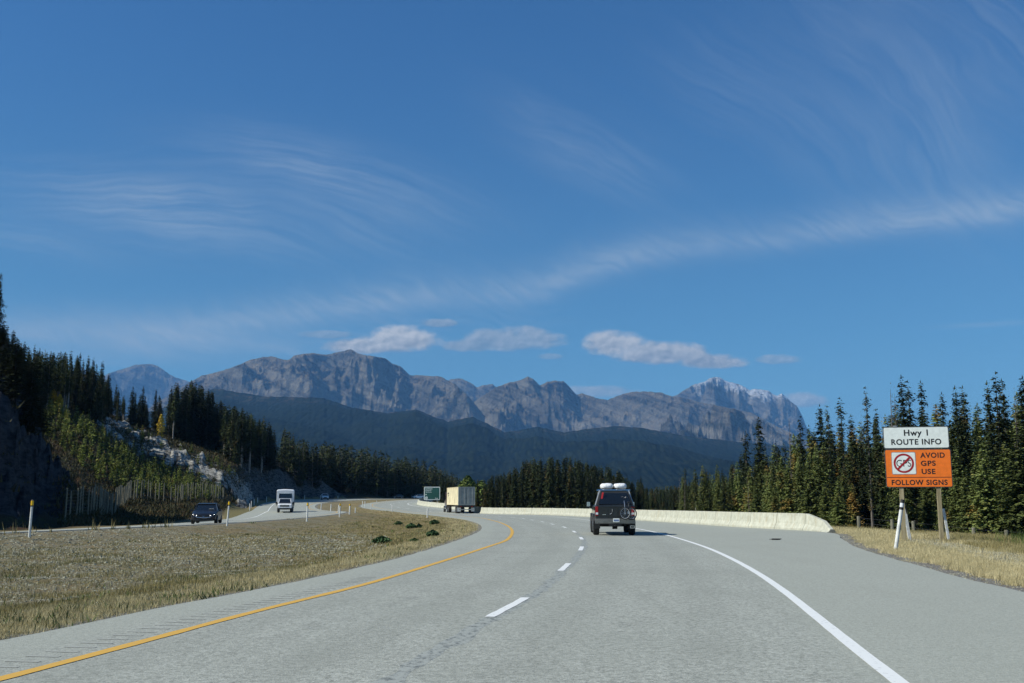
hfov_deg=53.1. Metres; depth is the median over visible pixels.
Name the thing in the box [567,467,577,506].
fir tree
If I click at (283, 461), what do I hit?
conifer tree
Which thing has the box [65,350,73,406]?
pine tree
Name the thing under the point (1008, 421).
pine tree
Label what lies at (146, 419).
spruce tree
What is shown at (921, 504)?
spruce tree
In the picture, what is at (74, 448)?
young pine tree
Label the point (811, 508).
spruce tree
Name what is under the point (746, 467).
fir tree
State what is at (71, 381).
pine tree
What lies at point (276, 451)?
spruce tree
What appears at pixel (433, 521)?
shrub
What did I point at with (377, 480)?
conifer tree
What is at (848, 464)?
pine tree
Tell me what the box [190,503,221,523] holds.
car
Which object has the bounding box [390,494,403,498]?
car
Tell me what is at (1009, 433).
spruce tree
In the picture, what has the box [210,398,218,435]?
fir tree
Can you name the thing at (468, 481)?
deciduous tree
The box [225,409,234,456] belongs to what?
pine tree
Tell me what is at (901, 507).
marker post
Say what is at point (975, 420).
spruce tree
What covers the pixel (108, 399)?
spruce tree
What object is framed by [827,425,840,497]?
pine tree
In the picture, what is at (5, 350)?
spruce tree
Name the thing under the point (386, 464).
conifer tree
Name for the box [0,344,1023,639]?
ground
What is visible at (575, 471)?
fir tree
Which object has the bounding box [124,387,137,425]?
spruce tree
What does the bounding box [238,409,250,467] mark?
pine tree
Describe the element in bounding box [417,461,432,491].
conifer tree
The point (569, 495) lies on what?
fir tree
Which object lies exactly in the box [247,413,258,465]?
pine tree
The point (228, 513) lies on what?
marker post
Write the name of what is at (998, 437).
fir tree
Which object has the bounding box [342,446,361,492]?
conifer tree
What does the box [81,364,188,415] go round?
mountain
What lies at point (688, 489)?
spruce tree
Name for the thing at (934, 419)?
spruce tree
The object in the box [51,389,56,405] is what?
aspen tree
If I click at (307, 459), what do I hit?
conifer tree
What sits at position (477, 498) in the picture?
fir tree
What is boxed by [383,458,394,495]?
conifer tree
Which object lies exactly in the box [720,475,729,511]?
fir tree
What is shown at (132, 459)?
young pine tree
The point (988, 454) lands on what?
spruce tree
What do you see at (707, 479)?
fir tree
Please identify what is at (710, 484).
spruce tree
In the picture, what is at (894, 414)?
spruce tree
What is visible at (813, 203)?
sky
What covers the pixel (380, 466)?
conifer tree
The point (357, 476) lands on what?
conifer tree
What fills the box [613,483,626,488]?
white bag
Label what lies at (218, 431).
fir tree
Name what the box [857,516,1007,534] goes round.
post and wire fence
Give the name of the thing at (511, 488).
spruce tree
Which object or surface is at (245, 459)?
fir tree
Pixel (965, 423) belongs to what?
fir tree
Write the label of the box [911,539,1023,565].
grass
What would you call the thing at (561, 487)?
spruce tree
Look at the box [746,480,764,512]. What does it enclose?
spruce tree
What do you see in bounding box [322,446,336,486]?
conifer tree
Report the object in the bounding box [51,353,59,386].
pine tree
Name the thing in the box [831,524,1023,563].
rough grass
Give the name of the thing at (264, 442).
pine tree
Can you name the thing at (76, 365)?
spruce tree
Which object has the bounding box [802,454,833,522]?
spruce tree
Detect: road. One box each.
[0,499,1023,682]
[2,499,381,533]
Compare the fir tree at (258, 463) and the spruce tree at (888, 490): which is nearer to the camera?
the spruce tree at (888, 490)
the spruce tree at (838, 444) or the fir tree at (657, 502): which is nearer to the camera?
the spruce tree at (838, 444)
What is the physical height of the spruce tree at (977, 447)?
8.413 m
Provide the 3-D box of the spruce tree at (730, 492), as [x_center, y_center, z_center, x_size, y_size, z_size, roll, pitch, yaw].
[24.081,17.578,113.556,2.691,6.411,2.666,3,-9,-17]
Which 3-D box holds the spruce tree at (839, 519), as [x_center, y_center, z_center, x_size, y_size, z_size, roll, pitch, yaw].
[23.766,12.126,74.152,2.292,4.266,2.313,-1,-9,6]
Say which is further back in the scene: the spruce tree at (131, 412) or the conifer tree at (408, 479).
the conifer tree at (408, 479)
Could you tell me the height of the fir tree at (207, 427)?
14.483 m
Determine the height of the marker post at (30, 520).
1.690 m
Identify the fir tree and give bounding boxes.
[72,366,80,403]
[75,360,86,413]
[77,352,82,380]
[77,356,92,415]
[83,360,95,417]
[114,395,118,418]
[117,399,122,420]
[137,386,146,427]
[153,395,161,432]
[167,387,183,437]
[178,388,185,439]
[178,388,193,441]
[185,387,192,429]
[195,394,205,443]
[197,390,204,444]
[198,389,213,447]
[209,392,215,411]
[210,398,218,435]
[211,404,219,449]
[213,402,222,450]
[216,400,222,427]
[221,412,229,448]
[230,418,241,466]
[238,417,245,459]
[243,420,252,463]
[251,423,258,467]
[255,424,263,470]
[263,422,273,473]
[475,481,481,506]
[481,479,485,505]
[486,475,497,507]
[493,480,498,507]
[497,475,500,505]
[497,475,501,501]
[497,477,508,507]
[500,476,505,507]
[518,462,528,499]
[518,471,525,507]
[534,463,545,507]
[555,460,566,503]
[560,459,565,484]
[562,455,568,506]
[564,465,573,507]
[565,457,578,507]
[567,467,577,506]
[573,465,578,504]
[574,468,585,508]
[575,459,585,499]
[576,465,585,507]
[583,462,590,508]
[584,468,592,508]
[588,468,599,508]
[589,465,594,508]
[592,465,598,490]
[596,465,600,488]
[606,471,610,482]
[629,484,635,509]
[640,485,645,509]
[643,486,649,509]
[649,489,656,509]
[655,487,658,509]
[658,488,662,509]
[661,488,665,509]
[665,488,667,509]
[668,490,673,509]
[683,468,686,501]
[690,473,700,510]
[704,469,713,510]
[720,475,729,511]
[729,464,735,490]
[729,466,734,499]
[738,467,746,510]
[740,431,752,508]
[750,416,769,499]
[759,456,771,502]
[773,448,791,501]
[774,443,779,487]
[780,442,792,489]
[797,416,806,481]
[803,424,814,476]
[812,432,820,457]
[813,404,834,482]
[822,406,836,505]
[825,448,836,506]
[834,397,849,502]
[843,415,870,522]
[859,420,873,513]
[861,387,876,527]
[870,409,891,528]
[870,416,881,471]
[888,376,922,527]
[903,380,919,527]
[915,380,943,528]
[932,404,940,425]
[938,391,955,515]
[944,385,971,510]
[955,385,978,490]
[980,380,1008,493]
[989,371,1011,526]
[1007,376,1023,517]
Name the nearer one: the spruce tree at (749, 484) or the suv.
the suv
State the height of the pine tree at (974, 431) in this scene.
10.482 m
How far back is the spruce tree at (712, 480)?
148.83 m
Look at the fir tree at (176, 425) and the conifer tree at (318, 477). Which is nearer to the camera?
the fir tree at (176, 425)
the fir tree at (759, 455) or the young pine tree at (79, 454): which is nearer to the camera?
the fir tree at (759, 455)
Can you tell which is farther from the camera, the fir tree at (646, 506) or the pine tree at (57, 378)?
the pine tree at (57, 378)
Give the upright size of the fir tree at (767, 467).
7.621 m
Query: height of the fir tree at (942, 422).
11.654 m
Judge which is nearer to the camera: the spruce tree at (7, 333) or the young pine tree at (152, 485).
the spruce tree at (7, 333)
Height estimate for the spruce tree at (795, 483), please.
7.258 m
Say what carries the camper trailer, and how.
on the opposing road at (267, 511)
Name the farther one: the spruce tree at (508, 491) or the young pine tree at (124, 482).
the spruce tree at (508, 491)
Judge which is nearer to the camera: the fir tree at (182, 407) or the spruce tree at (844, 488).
the spruce tree at (844, 488)
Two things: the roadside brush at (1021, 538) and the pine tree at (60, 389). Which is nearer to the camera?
the roadside brush at (1021, 538)
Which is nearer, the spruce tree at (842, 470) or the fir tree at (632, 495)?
the spruce tree at (842, 470)
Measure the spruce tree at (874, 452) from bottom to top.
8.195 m
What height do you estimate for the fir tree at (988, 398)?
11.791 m
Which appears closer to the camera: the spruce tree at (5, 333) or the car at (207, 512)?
the car at (207, 512)
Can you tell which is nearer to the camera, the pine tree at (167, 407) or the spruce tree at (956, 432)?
the spruce tree at (956, 432)
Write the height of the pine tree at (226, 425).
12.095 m
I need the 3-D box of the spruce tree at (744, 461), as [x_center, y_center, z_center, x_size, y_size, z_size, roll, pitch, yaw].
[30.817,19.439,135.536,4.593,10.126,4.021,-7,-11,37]
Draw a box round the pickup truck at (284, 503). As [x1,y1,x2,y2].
[275,498,293,512]
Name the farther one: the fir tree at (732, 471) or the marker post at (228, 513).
the fir tree at (732, 471)
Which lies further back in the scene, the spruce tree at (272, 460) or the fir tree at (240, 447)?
the spruce tree at (272, 460)
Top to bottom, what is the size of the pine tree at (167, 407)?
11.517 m
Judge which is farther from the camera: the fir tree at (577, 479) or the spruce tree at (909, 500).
the fir tree at (577, 479)
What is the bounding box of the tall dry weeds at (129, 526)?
[0,517,172,534]
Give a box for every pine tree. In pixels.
[26,346,31,365]
[39,358,46,395]
[43,353,54,405]
[46,356,54,408]
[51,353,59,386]
[53,352,62,396]
[56,353,64,409]
[57,401,62,417]
[60,356,70,410]
[60,403,64,416]
[63,366,72,407]
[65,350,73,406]
[67,419,73,435]
[68,362,74,407]
[70,424,76,440]
[70,442,75,456]
[76,448,83,461]
[80,449,88,466]
[83,417,88,434]
[86,419,92,436]
[87,445,94,460]
[89,429,95,447]
[94,451,100,469]
[97,466,102,478]
[101,462,106,479]
[102,385,105,408]
[109,444,114,459]
[112,459,120,477]
[113,441,117,455]
[122,473,127,485]
[128,450,136,466]
[131,466,137,484]
[135,478,142,493]
[149,472,154,491]
[164,391,171,422]
[169,383,179,438]
[218,409,226,453]
[219,409,227,454]
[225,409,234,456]
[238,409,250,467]
[243,415,256,472]
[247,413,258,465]
[252,419,260,450]
[259,423,266,472]
[260,418,268,469]
[690,468,699,509]
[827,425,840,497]
[841,435,858,496]
[969,416,981,448]
[995,378,1015,482]
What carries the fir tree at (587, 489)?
on the ground at (36, 452)
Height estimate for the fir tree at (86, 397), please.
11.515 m
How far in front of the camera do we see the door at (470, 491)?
148.41 m
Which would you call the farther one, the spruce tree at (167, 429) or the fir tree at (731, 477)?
the spruce tree at (167, 429)
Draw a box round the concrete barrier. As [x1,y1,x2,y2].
[417,498,835,532]
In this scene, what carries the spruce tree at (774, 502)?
on the ground at (36, 452)
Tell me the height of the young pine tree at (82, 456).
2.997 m
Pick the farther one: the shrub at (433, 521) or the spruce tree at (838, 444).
the spruce tree at (838, 444)
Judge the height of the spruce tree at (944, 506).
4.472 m
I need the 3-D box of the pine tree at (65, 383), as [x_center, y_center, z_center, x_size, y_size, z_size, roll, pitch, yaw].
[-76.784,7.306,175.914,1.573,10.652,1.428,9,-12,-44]
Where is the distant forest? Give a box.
[274,452,727,505]
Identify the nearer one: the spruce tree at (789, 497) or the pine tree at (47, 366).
the spruce tree at (789, 497)
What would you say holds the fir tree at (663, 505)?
on the ground at (36, 452)
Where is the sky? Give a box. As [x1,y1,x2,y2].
[0,0,1023,452]
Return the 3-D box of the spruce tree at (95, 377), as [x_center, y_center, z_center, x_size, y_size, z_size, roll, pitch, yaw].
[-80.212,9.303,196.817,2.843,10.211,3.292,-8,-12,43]
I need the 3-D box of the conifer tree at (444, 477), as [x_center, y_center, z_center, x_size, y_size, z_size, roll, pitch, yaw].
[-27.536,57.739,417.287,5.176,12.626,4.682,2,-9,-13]
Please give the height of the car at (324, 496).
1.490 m
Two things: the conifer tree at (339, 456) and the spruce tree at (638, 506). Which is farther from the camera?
the conifer tree at (339, 456)
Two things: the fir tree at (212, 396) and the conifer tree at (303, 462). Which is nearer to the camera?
the fir tree at (212, 396)
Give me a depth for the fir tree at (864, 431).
92.36 m
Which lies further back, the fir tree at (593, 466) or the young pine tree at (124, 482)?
the fir tree at (593, 466)
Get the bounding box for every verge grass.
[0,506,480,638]
[832,526,1023,586]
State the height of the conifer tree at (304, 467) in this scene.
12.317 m
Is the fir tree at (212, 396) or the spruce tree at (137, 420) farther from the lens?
the fir tree at (212, 396)
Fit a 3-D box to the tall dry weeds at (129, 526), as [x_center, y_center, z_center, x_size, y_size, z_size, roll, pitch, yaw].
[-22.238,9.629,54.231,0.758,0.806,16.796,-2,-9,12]
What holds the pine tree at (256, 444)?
on the ground at (36, 452)
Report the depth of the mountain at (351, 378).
8513.00 m
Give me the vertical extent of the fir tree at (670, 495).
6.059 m
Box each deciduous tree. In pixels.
[458,475,475,494]
[475,480,486,504]
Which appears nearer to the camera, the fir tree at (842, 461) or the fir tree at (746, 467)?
the fir tree at (842, 461)
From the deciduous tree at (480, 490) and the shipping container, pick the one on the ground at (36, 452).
the deciduous tree at (480, 490)
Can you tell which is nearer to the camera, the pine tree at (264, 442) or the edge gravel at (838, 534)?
the edge gravel at (838, 534)
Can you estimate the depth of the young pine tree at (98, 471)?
138.07 m
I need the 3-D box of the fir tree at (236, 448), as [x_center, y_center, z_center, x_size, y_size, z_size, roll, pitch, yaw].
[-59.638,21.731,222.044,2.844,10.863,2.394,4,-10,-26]
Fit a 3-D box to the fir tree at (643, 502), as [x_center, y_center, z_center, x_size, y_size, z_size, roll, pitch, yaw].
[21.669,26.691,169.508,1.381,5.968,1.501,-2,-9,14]
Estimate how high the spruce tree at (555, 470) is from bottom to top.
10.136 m
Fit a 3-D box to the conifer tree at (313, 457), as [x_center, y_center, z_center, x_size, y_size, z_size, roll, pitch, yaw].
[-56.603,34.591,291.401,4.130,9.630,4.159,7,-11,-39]
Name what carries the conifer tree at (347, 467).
on the ground at (36, 452)
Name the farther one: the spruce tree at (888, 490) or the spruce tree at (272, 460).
the spruce tree at (272, 460)
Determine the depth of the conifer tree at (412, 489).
369.65 m
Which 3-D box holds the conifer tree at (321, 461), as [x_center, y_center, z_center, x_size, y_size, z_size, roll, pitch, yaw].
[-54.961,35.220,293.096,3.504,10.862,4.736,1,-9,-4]
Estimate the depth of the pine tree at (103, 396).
202.94 m
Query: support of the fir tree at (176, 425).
on the ground at (36, 452)
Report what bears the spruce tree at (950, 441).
on the ground at (36, 452)
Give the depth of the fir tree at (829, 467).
91.53 m
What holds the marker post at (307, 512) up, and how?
on the ground at (36, 452)
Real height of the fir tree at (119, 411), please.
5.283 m
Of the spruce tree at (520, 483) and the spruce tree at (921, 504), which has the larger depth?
the spruce tree at (520, 483)
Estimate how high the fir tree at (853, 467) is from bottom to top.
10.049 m
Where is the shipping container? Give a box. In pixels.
[447,487,474,504]
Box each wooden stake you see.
[905,505,910,538]
[942,509,949,539]
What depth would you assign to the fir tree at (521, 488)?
152.46 m
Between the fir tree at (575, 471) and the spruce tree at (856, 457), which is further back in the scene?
the fir tree at (575, 471)
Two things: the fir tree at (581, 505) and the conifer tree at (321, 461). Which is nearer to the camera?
the fir tree at (581, 505)
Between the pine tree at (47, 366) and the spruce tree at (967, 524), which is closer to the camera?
the spruce tree at (967, 524)
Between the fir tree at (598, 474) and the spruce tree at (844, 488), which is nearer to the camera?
the spruce tree at (844, 488)
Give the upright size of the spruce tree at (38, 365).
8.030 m
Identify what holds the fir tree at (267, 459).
on the ground at (36, 452)
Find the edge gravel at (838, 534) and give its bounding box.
[44,523,1021,631]
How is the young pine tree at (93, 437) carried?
on the ground at (36, 452)
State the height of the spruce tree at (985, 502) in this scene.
6.654 m
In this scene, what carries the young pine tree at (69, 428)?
on the ground at (36, 452)
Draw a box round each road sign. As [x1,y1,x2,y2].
[424,487,439,501]
[883,426,952,540]
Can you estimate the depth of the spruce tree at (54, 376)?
182.92 m
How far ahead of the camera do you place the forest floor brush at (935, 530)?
69.70 m
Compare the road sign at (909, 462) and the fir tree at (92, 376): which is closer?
the road sign at (909, 462)
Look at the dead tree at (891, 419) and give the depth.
82.06 m
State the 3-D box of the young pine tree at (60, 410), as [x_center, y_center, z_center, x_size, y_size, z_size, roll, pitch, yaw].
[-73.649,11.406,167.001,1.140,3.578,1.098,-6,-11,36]
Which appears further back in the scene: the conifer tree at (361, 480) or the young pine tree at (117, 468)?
the conifer tree at (361, 480)
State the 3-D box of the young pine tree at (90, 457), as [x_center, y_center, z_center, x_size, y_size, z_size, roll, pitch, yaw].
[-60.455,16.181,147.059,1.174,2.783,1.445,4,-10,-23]
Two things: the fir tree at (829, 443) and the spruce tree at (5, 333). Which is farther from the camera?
the spruce tree at (5, 333)
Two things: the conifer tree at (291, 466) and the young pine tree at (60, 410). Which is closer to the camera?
the young pine tree at (60, 410)
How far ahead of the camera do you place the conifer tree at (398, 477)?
351.78 m
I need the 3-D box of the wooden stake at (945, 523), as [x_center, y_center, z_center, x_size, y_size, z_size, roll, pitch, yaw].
[16.913,7.200,39.867,0.248,1.376,0.050,0,-9,0]
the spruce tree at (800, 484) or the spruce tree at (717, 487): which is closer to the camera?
the spruce tree at (800, 484)
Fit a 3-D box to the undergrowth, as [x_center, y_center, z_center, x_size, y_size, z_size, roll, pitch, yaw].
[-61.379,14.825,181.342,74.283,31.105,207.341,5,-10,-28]
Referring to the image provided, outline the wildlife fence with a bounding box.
[64,479,223,519]
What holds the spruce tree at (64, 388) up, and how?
on the ground at (36, 452)
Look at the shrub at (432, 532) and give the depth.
46.60 m
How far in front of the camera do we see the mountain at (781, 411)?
12899.17 m
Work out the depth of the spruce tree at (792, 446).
121.12 m
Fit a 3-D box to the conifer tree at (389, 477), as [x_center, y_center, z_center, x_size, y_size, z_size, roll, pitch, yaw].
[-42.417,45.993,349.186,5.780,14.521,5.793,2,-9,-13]
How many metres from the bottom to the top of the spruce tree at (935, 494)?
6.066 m
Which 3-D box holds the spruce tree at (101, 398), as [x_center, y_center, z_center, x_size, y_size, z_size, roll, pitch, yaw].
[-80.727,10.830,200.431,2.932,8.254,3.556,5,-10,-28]
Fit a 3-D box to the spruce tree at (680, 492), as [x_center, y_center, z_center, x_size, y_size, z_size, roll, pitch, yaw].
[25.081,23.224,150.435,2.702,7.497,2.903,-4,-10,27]
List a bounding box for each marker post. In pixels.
[28,500,33,536]
[226,501,229,525]
[306,502,308,521]
[894,499,904,548]
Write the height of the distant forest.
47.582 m
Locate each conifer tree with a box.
[277,430,290,471]
[284,431,294,470]
[284,438,297,475]
[285,434,291,470]
[293,445,307,486]
[295,443,306,476]
[296,442,310,487]
[300,445,307,474]
[304,441,311,478]
[310,447,318,474]
[310,447,325,487]
[318,446,325,481]
[319,447,328,482]
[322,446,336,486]
[324,452,333,485]
[326,445,339,487]
[331,448,343,487]
[334,445,344,483]
[334,449,352,493]
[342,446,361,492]
[344,451,350,488]
[349,450,371,494]
[350,454,363,494]
[353,451,374,491]
[355,447,378,494]
[362,451,375,490]
[370,450,380,494]
[372,451,381,495]
[372,461,381,495]
[375,453,392,496]
[376,450,389,494]
[382,453,392,494]
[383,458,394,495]
[385,456,393,495]
[390,458,408,497]
[390,460,398,494]
[398,461,408,491]
[398,468,406,497]
[402,459,410,496]
[403,465,411,496]
[408,461,417,496]
[412,459,423,494]
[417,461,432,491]
[417,467,423,494]
[426,461,439,486]
[427,466,432,486]
[438,470,442,492]
[441,468,447,484]
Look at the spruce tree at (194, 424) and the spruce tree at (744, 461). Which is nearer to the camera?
the spruce tree at (744, 461)
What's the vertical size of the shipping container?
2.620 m
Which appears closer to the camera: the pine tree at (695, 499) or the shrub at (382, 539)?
the shrub at (382, 539)
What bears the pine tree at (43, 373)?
on the ground at (36, 452)
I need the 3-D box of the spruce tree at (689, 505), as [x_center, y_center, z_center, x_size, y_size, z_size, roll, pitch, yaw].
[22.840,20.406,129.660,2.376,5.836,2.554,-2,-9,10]
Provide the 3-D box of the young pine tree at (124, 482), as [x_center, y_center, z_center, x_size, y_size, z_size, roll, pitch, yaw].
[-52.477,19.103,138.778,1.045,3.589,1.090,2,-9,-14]
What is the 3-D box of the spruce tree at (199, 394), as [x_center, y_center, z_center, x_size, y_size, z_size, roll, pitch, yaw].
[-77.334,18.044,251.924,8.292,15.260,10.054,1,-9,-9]
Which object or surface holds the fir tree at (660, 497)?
on the ground at (36, 452)
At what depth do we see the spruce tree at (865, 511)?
81.06 m
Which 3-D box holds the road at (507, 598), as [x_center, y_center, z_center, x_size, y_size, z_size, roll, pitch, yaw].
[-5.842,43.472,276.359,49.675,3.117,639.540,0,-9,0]
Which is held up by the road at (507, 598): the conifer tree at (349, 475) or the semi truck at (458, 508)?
the semi truck at (458, 508)
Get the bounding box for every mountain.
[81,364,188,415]
[148,349,484,421]
[465,377,819,448]
[672,377,820,443]
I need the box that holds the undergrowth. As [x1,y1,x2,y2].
[0,353,273,528]
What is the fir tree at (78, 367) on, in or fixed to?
on the ground at (36, 452)
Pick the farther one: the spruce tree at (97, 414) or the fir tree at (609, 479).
the spruce tree at (97, 414)
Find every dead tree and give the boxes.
[787,426,793,493]
[886,382,896,514]
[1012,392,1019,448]
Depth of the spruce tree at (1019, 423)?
80.10 m
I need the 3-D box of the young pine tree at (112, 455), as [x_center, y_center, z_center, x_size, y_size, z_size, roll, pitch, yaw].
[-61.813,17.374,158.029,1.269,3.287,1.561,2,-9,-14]
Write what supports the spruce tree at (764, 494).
on the ground at (36, 452)
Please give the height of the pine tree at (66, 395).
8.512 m
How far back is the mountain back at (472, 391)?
12123.29 m
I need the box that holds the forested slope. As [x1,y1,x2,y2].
[125,389,866,497]
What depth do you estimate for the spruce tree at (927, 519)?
72.56 m
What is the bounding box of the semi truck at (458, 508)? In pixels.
[442,492,474,512]
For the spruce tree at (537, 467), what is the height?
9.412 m
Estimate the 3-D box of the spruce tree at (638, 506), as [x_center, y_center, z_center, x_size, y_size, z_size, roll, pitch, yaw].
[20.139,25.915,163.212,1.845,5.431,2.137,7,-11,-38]
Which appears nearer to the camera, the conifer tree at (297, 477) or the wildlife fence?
the wildlife fence
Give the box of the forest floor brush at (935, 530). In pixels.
[862,525,1023,536]
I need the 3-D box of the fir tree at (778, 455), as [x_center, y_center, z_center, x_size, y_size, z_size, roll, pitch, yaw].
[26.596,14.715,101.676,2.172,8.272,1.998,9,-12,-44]
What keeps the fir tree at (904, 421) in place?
on the ground at (36, 452)
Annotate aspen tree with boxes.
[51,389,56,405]
[55,394,63,408]
[156,414,164,436]
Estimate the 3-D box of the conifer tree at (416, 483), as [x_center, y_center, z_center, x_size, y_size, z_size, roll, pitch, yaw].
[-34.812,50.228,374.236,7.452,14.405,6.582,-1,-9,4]
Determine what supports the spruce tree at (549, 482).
on the ground at (36, 452)
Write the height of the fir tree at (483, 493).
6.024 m
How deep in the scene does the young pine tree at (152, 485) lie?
152.08 m
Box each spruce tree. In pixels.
[0,274,8,343]
[0,324,11,344]
[0,326,3,353]
[0,338,17,376]
[0,338,28,399]
[4,325,10,343]
[9,330,16,347]
[20,348,27,377]
[22,342,29,377]
[32,358,61,444]
[33,359,53,428]
[41,357,52,408]
[48,362,56,406]
[56,360,72,408]
[67,355,80,405]
[72,377,79,410]
[87,372,104,422]
[93,364,101,413]
[99,376,104,415]
[103,380,110,416]
[106,377,113,417]
[107,373,113,407]
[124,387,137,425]
[134,403,139,426]
[143,405,149,429]
[149,390,157,428]
[164,392,182,438]
[183,389,204,443]
[196,385,205,413]
[214,413,244,459]
[223,410,243,464]
[263,427,275,467]
[271,430,280,468]
[438,478,444,502]
[441,483,446,502]
[480,478,500,507]
[498,477,510,507]
[506,469,523,507]
[507,470,513,495]
[508,469,517,507]
[517,470,527,505]
[523,463,531,507]
[525,464,539,507]
[526,467,547,507]
[535,461,542,488]
[538,459,562,507]
[553,461,565,506]
[553,467,565,507]
[596,469,603,494]
[613,469,622,483]
[636,488,642,509]
[668,491,678,509]
[675,474,684,510]
[679,478,689,510]
[686,480,690,510]
[686,481,694,510]
[694,465,712,510]
[708,473,714,508]
[711,465,721,510]
[711,475,716,508]
[717,477,730,511]
[726,473,735,511]
[728,462,747,511]
[735,466,754,511]
[740,451,752,506]
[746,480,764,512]
[754,461,765,507]
[760,465,768,511]
[761,477,777,512]
[764,465,779,512]
[768,486,781,512]
[769,444,776,480]
[769,458,775,482]
[775,457,791,511]
[779,458,802,512]
[785,434,806,474]
[788,437,799,494]
[792,452,809,512]
[792,455,803,510]
[793,454,824,517]
[801,445,835,520]
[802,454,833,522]
[804,432,814,488]
[809,442,819,495]
[817,480,834,525]
[825,479,855,526]
[834,427,846,485]
[835,455,848,517]
[838,469,860,524]
[842,483,866,527]
[845,434,863,509]
[855,422,870,464]
[855,432,874,526]
[866,440,886,526]
[874,415,894,528]
[881,413,902,491]
[882,487,916,530]
[888,487,926,529]
[889,406,900,426]
[911,487,933,527]
[915,487,937,530]
[928,405,941,489]
[929,487,956,528]
[933,487,956,532]
[935,450,970,527]
[946,477,964,532]
[948,419,964,473]
[949,467,981,532]
[950,408,965,470]
[963,443,1009,534]
[964,431,974,479]
[964,449,984,532]
[967,412,985,439]
[967,428,983,495]
[969,403,988,457]
[979,438,1001,527]
[984,445,1023,533]
[992,429,1023,535]
[996,403,1023,493]
[1010,392,1023,453]
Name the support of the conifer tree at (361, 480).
on the ground at (36, 452)
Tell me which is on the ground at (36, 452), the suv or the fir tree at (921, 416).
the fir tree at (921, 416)
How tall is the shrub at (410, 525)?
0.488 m
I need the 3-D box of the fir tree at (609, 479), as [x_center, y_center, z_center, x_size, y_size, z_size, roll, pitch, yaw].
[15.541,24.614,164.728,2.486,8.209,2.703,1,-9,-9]
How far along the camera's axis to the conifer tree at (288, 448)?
276.68 m
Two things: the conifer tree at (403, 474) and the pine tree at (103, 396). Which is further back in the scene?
the conifer tree at (403, 474)
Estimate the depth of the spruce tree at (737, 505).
105.68 m
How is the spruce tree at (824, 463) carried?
on the ground at (36, 452)
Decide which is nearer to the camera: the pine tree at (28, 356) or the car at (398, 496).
the pine tree at (28, 356)
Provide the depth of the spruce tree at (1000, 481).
65.91 m
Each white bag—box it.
[600,483,612,488]
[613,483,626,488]
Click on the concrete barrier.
(798, 521)
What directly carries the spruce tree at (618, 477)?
on the ground at (36, 452)
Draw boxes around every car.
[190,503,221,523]
[321,494,328,499]
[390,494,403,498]
[411,494,423,498]
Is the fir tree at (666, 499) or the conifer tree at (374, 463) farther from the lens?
the conifer tree at (374, 463)
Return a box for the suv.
[586,489,635,534]
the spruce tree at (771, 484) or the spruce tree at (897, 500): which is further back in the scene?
the spruce tree at (771, 484)
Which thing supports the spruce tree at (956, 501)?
on the ground at (36, 452)
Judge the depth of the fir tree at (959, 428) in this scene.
75.75 m
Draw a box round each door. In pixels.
[459,488,466,503]
[467,488,473,503]
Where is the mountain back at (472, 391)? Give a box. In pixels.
[448,378,495,401]
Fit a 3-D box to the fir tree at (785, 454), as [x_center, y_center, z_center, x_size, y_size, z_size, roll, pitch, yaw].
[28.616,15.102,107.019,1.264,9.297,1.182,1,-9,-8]
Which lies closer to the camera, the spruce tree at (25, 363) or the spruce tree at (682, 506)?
the spruce tree at (25, 363)
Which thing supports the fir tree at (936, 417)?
on the ground at (36, 452)
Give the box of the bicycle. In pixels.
[619,496,636,519]
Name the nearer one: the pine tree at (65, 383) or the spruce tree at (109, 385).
the pine tree at (65, 383)
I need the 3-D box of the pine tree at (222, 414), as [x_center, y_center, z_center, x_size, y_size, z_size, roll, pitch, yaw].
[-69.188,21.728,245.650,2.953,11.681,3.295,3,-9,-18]
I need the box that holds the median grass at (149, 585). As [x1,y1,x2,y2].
[0,507,477,638]
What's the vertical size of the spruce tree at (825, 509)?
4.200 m
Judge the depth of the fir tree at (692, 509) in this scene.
126.53 m
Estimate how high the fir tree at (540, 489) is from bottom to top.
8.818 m
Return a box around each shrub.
[371,536,391,542]
[405,523,415,528]
[426,529,438,536]
[429,519,439,523]
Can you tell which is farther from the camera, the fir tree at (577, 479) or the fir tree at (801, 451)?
the fir tree at (577, 479)
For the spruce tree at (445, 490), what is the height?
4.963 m
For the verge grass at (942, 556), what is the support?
on the ground at (36, 452)
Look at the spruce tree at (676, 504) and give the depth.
155.20 m
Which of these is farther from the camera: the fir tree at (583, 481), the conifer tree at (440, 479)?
the conifer tree at (440, 479)
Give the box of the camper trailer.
[276,488,294,510]
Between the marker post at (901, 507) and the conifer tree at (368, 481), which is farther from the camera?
the conifer tree at (368, 481)
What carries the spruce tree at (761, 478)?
on the ground at (36, 452)
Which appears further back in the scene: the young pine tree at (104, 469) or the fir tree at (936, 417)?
the young pine tree at (104, 469)
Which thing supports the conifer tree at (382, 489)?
on the ground at (36, 452)
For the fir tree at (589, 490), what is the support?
on the ground at (36, 452)
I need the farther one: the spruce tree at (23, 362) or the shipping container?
the shipping container
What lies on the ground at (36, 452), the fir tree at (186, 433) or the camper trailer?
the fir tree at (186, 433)
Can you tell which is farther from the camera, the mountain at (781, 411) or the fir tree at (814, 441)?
the mountain at (781, 411)
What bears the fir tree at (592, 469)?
on the ground at (36, 452)
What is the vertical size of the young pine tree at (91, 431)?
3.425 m
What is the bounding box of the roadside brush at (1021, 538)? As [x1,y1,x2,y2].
[982,525,1023,545]

